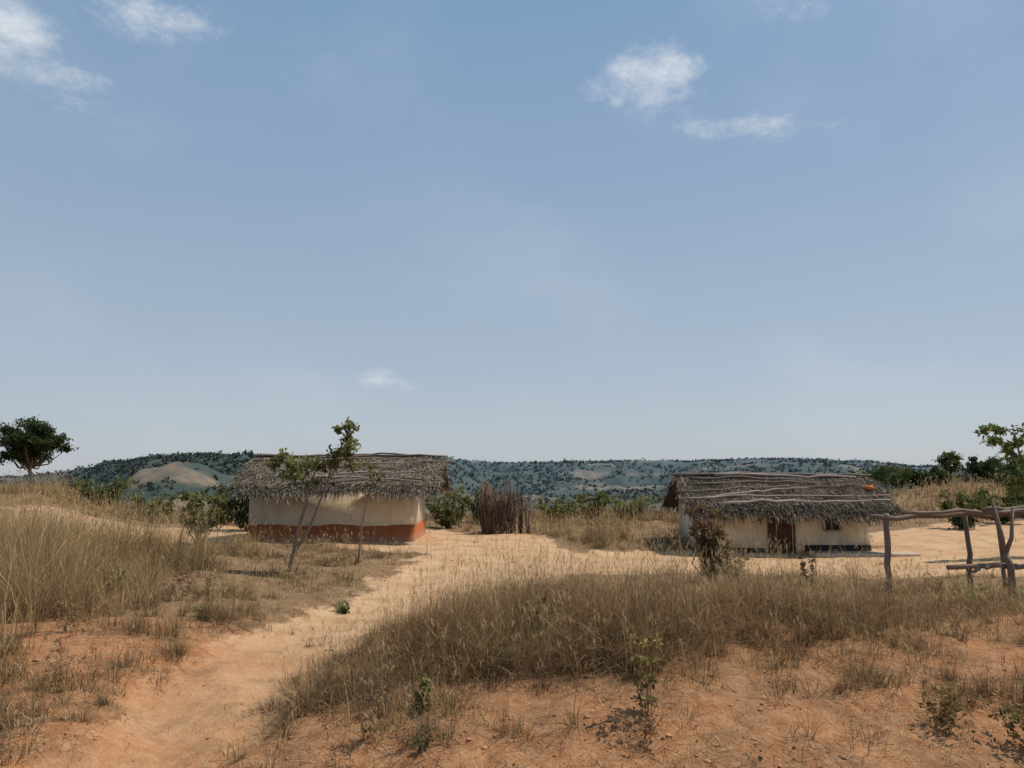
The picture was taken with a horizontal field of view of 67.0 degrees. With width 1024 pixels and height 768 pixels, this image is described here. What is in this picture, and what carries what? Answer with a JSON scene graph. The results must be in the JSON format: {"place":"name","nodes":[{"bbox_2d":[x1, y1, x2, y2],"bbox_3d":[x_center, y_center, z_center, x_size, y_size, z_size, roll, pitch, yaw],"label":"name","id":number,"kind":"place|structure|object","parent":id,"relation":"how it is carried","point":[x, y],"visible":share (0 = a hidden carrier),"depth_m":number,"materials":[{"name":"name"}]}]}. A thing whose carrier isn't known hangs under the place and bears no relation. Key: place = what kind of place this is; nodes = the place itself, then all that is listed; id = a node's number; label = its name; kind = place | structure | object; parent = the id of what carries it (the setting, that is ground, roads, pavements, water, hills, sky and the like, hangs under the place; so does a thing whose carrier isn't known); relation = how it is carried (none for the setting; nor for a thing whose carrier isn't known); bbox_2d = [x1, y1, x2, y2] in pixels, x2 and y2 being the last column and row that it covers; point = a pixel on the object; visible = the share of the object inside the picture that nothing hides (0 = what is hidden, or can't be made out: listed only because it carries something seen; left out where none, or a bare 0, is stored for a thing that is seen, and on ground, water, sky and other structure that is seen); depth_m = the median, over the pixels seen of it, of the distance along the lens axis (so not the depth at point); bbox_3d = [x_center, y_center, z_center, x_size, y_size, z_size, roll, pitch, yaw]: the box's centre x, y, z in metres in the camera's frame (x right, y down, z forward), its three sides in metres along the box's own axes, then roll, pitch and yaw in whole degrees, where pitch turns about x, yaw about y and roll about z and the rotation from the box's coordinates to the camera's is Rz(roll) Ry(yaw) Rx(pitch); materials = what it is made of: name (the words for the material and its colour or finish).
{"place":"outdoors","nodes":[
{"label":"outdoors","id":0,"kind":"place"},
{"bbox_2d":[0,454,1023,767],"bbox_3d":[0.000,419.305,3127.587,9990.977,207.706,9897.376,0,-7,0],"label":"ground","id":1,"kind":"structure","parent":0,"point":[198,700],"depth_m":8.86,"materials":[{"name":"soil"}]},
{"bbox_2d":[0,414,79,485],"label":"acacia tree","id":2,"kind":"object","parent":1,"relation":"on","point":[32,444],"visible":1,"depth_m":58.93,"materials":[{"name":"green plant"}]},
{"bbox_2d":[69,475,136,505],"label":"dark bush","id":3,"kind":"object","parent":1,"relation":"on","point":[120,488],"visible":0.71,"depth_m":44.88,"materials":[{"name":"green plant"}]},
{"bbox_2d":[100,567,124,592],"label":"leafy weed","id":4,"kind":"object","parent":1,"relation":"on","point":[117,583],"visible":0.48,"depth_m":13.62,"materials":[{"name":"green plant"}]},
{"bbox_2d":[127,491,178,520],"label":"dark bush","id":5,"kind":"object","parent":1,"relation":"on","point":[171,504],"visible":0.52,"depth_m":42.43,"materials":[{"name":"green plant"}]},
{"bbox_2d":[191,606,208,618],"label":"leafy weed","id":6,"kind":"object","parent":1,"relation":"on","point":[197,610],"visible":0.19,"depth_m":12.29,"materials":[{"name":"green plant"}]},
{"bbox_2d":[176,488,227,543],"bbox_3d":[-11.083,4.736,27.718,1.635,2.059,1.877,0,-7,0],"label":"leafy shrub","id":7,"kind":"object","parent":1,"relation":"on","point":[197,499],"visible":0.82,"depth_m":27.42,"materials":[{"name":"green plant"}]},
{"bbox_2d":[204,485,241,524],"bbox_3d":[-14.397,6.056,38.641,1.913,2.108,2.632,0,-7,0],"label":"dark bush","id":8,"kind":"object","parent":1,"relation":"on","point":[228,513],"visible":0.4,"depth_m":38.32,"materials":[{"name":"green plant"}]},
{"bbox_2d":[221,475,249,530],"bbox_3d":[-11.818,5.340,35.112,2.477,2.704,2.063,-4,-8,29],"label":"dark bush","id":9,"kind":"object","parent":1,"relation":"on","point":[240,515],"visible":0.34,"depth_m":34.82,"materials":[{"name":"green plant"}]},
{"bbox_2d":[263,416,366,571],"bbox_3d":[-4.935,2.747,19.233,2.591,3.877,0.902,1,-7,-7],"label":"sapling tree","id":10,"kind":"object","parent":1,"relation":"on","point":[347,448],"visible":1,"depth_m":19.32,"materials":[{"name":"green plant"}]},
{"bbox_2d":[223,452,453,542],"bbox_3d":[-6.603,4.618,31.165,8.507,3.710,6.344,0,-7,0],"label":"thatched mud hut","id":11,"kind":"object","parent":1,"relation":"on","point":[395,508],"visible":0.7,"depth_m":29.21,"materials":[{"name":"plant"}]},
{"bbox_2d":[332,601,350,613],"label":"leafy weed","id":12,"kind":"object","parent":1,"relation":"on","point":[341,609],"visible":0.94,"depth_m":14.79,"materials":[{"name":"green plant"}]},
{"bbox_2d":[357,458,384,562],"bbox_3d":[-3.864,3.451,21.188,0.736,2.865,0.572,0,-7,0],"label":"sapling tree","id":13,"kind":"object","parent":1,"relation":"on","point":[367,485],"visible":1,"depth_m":21.28,"materials":[{"name":"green plant"}]},
{"bbox_2d":[408,673,434,711],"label":"leafy weed","id":14,"kind":"object","parent":1,"relation":"on","point":[424,684],"visible":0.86,"depth_m":8.06,"materials":[{"name":"green plant"}]},
{"bbox_2d":[425,485,470,528],"bbox_3d":[-3.229,5.788,36.537,2.343,2.211,2.508,-1,-7,10],"label":"leafy shrub","id":15,"kind":"object","parent":1,"relation":"on","point":[442,514],"visible":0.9,"depth_m":36.26,"materials":[{"name":"green plant"}]},
{"bbox_2d":[465,491,496,520],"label":"leafy shrub","id":16,"kind":"object","parent":1,"relation":"on","point":[474,510],"visible":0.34,"depth_m":39.69,"materials":[{"name":"green plant"}]},
{"bbox_2d":[0,450,1000,516],"bbox_3d":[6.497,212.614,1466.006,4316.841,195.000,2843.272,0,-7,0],"label":"distant woodland","id":17,"kind":"object","parent":1,"relation":"on","point":[181,457],"visible":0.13,"depth_m":1493.66,"materials":[{"name":"green plant"}]},
{"bbox_2d":[476,478,531,533],"bbox_3d":[-0.341,5.339,33.761,2.392,2.604,1.943,0,-7,0],"label":"stick enclosure","id":18,"kind":"object","parent":1,"relation":"on","point":[492,517],"visible":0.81,"depth_m":33.11,"materials":[{"name":"brown wood"}]},
{"bbox_2d":[0,546,1021,752],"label":"dry brush","id":19,"kind":"object","parent":1,"relation":"on","point":[370,728],"visible":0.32,"depth_m":9.62,"materials":[{"name":"brown plant"}]},
{"bbox_2d":[0,558,1021,767],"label":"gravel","id":20,"kind":"structure","parent":1,"relation":"on","point":[585,723],"depth_m":7.64,"materials":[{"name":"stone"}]},
{"bbox_2d":[0,445,1023,767],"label":"dry grass","id":21,"kind":"structure","parent":1,"relation":"on","point":[36,549],"depth_m":10.23,"materials":[{"name":"beige plant"}]},
{"bbox_2d":[524,597,548,639],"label":"leafy weed","id":22,"kind":"object","parent":1,"relation":"on","point":[544,598],"visible":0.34,"depth_m":9.91,"materials":[{"name":"green plant"}]},
{"bbox_2d":[535,496,583,522],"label":"leafy shrub","id":23,"kind":"object","parent":1,"relation":"on","point":[564,509],"visible":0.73,"depth_m":41.48,"materials":[{"name":"green plant"}]},
{"bbox_2d":[573,489,611,519],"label":"leafy shrub","id":24,"kind":"object","parent":1,"relation":"on","point":[598,499],"visible":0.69,"depth_m":43.40,"materials":[{"name":"green plant"}]},
{"bbox_2d":[602,492,655,519],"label":"leafy shrub","id":25,"kind":"object","parent":1,"relation":"on","point":[632,509],"visible":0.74,"depth_m":42.10,"materials":[{"name":"green plant"}]},
{"bbox_2d":[628,632,663,716],"bbox_3d":[1.348,2.904,7.734,0.300,0.851,0.422,-6,-9,42],"label":"leafy weed","id":26,"kind":"object","parent":1,"relation":"on","point":[645,660],"visible":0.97,"depth_m":7.70,"materials":[{"name":"green plant"}]},
{"bbox_2d":[682,504,732,579],"bbox_3d":[4.528,3.723,18.093,1.191,1.900,0.948,0,-7,0],"label":"scrub bush","id":27,"kind":"object","parent":1,"relation":"on","point":[709,542],"visible":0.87,"depth_m":17.93,"materials":[{"name":"green plant"}]},
{"bbox_2d":[692,538,732,564],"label":"scrub bush","id":28,"kind":"object","parent":1,"relation":"on","point":[726,548],"visible":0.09,"depth_m":20.49,"materials":[{"name":"green plant"}]},
{"bbox_2d":[718,548,749,585],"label":"scrub bush","id":29,"kind":"object","parent":1,"relation":"on","point":[726,560],"visible":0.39,"depth_m":17.30,"materials":[{"name":"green plant"}]},
{"bbox_2d":[655,471,920,557],"bbox_3d":[9.784,4.906,29.121,8.431,3.260,5.242,0,-7,0],"label":"thatched mud hut","id":30,"kind":"object","parent":1,"relation":"on","point":[822,512],"visible":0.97,"depth_m":27.57,"materials":[{"name":"plant"}]},
{"bbox_2d":[770,514,791,552],"bbox_3d":[9.611,5.318,27.656,0.782,1.540,0.065,0,-7,0],"label":"door","id":31,"kind":"structure","parent":30,"relation":"in","point":[783,530],"depth_m":27.64,"materials":[{"name":"brown wood"}]},
{"bbox_2d":[822,515,841,530],"bbox_3d":[11.435,4.984,27.641,0.670,0.560,0.128,0,-7,0],"label":"window frame","id":32,"kind":"structure","parent":30,"relation":"in","point":[823,515],"depth_m":27.57,"materials":[{"name":"brown wood"}]},
{"bbox_2d":[863,483,873,490],"bbox_3d":[13.000,3.761,28.204,0.349,0.300,0.349,-3,-7,22],"label":"orange pumpkin","id":33,"kind":"object","parent":30,"relation":"on","point":[868,487],"visible":1,"depth_m":28.08,"materials":[{"name":"plant"}]},
{"bbox_2d":[795,541,817,585],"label":"scrub bush","id":34,"kind":"object","parent":1,"relation":"on","point":[802,564],"visible":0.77,"depth_m":17.63,"materials":[{"name":"green plant"}]},
{"bbox_2d":[856,465,907,493],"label":"savanna tree","id":35,"kind":"object","parent":1,"relation":"on","point":[879,475],"visible":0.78,"depth_m":90.86,"materials":[{"name":"green plant"}]},
{"bbox_2d":[875,465,912,489],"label":"savanna tree","id":36,"kind":"object","parent":1,"relation":"on","point":[903,474],"visible":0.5,"depth_m":94.93,"materials":[{"name":"green plant"}]},
{"bbox_2d":[884,465,913,486],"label":"savanna tree","id":37,"kind":"object","parent":1,"relation":"on","point":[896,467],"visible":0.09,"depth_m":102.60,"materials":[{"name":"green plant"}]},
{"bbox_2d":[905,468,938,489],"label":"savanna tree","id":38,"kind":"object","parent":1,"relation":"on","point":[916,476],"visible":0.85,"depth_m":72.94,"materials":[{"name":"green plant"}]},
{"bbox_2d":[928,466,958,485],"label":"savanna tree","id":39,"kind":"object","parent":1,"relation":"on","point":[942,476],"visible":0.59,"depth_m":82.66,"materials":[{"name":"green plant"}]},
{"bbox_2d":[917,679,970,730],"bbox_3d":[4.293,3.175,7.671,0.468,0.474,0.764,-4,-8,31],"label":"leafy weed","id":40,"kind":"object","parent":1,"relation":"on","point":[949,716],"visible":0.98,"depth_m":7.58,"materials":[{"name":"green plant"}]},
{"bbox_2d":[871,502,1023,599],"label":"log fence","id":41,"kind":"object","parent":1,"relation":"on","point":[1006,562],"visible":0.9,"depth_m":15.67,"materials":[{"name":"brown wood"}]},
{"bbox_2d":[934,450,965,474],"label":"savanna tree","id":42,"kind":"object","parent":1,"relation":"on","point":[953,458],"visible":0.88,"depth_m":91.22,"materials":[{"name":"green plant"}]},
{"bbox_2d":[936,487,986,529],"bbox_3d":[19.870,5.490,33.980,1.684,1.918,1.955,3,-7,-21],"label":"leafy shrub","id":43,"kind":"object","parent":1,"relation":"on","point":[956,522],"visible":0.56,"depth_m":33.70,"materials":[{"name":"green plant"}]},
{"bbox_2d":[964,456,999,482],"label":"savanna tree","id":44,"kind":"object","parent":1,"relation":"on","point":[981,471],"visible":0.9,"depth_m":93.91,"materials":[{"name":"green plant"}]},
{"bbox_2d":[954,582,1023,603],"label":"leafy weed","id":45,"kind":"object","parent":1,"relation":"on","point":[1020,590],"visible":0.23,"depth_m":14.77,"materials":[{"name":"green plant"}]},
{"bbox_2d":[972,452,1007,482],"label":"savanna tree","id":46,"kind":"object","parent":1,"relation":"on","point":[1000,461],"visible":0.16,"depth_m":99.39,"materials":[{"name":"green plant"}]},
{"bbox_2d":[972,422,1023,497],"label":"savanna tree","id":47,"kind":"object","parent":1,"relation":"on","point":[1007,450],"visible":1,"depth_m":25.88,"materials":[{"name":"green plant"}]},
{"bbox_2d":[974,486,1023,523],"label":"leafy shrub","id":48,"kind":"object","parent":1,"relation":"on","point":[1010,503],"visible":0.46,"depth_m":35.43,"materials":[{"name":"green plant"}]},
{"bbox_2d":[979,693,1023,743],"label":"leafy weed","id":49,"kind":"object","parent":1,"relation":"on","point":[1017,720],"visible":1,"depth_m":7.33,"materials":[{"name":"green plant"}]},
{"bbox_2d":[981,454,1023,469],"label":"savanna tree","id":50,"kind":"object","parent":1,"relation":"on","point":[1005,457],"visible":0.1,"depth_m":102.78,"materials":[{"name":"green plant"}]},
{"bbox_2d":[991,467,1023,485],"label":"savanna tree","id":51,"kind":"object","parent":1,"relation":"on","point":[1014,473],"visible":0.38,"depth_m":75.73,"materials":[{"name":"green plant"}]},
{"bbox_2d":[997,457,1017,480],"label":"savanna tree","id":52,"kind":"object","parent":1,"relation":"on","point":[1009,467],"visible":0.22,"depth_m":92.45,"materials":[{"name":"green plant"}]},
{"bbox_2d":[1004,486,1023,516],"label":"leafy shrub","id":53,"kind":"object","parent":1,"relation":"on","point":[1021,499],"visible":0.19,"depth_m":38.13,"materials":[{"name":"green plant"}]},
{"bbox_2d":[0,0,1023,476],"label":"sky","id":54,"kind":"structure","parent":0,"point":[487,230],"materials":[{"name":"blue"}]}
]}

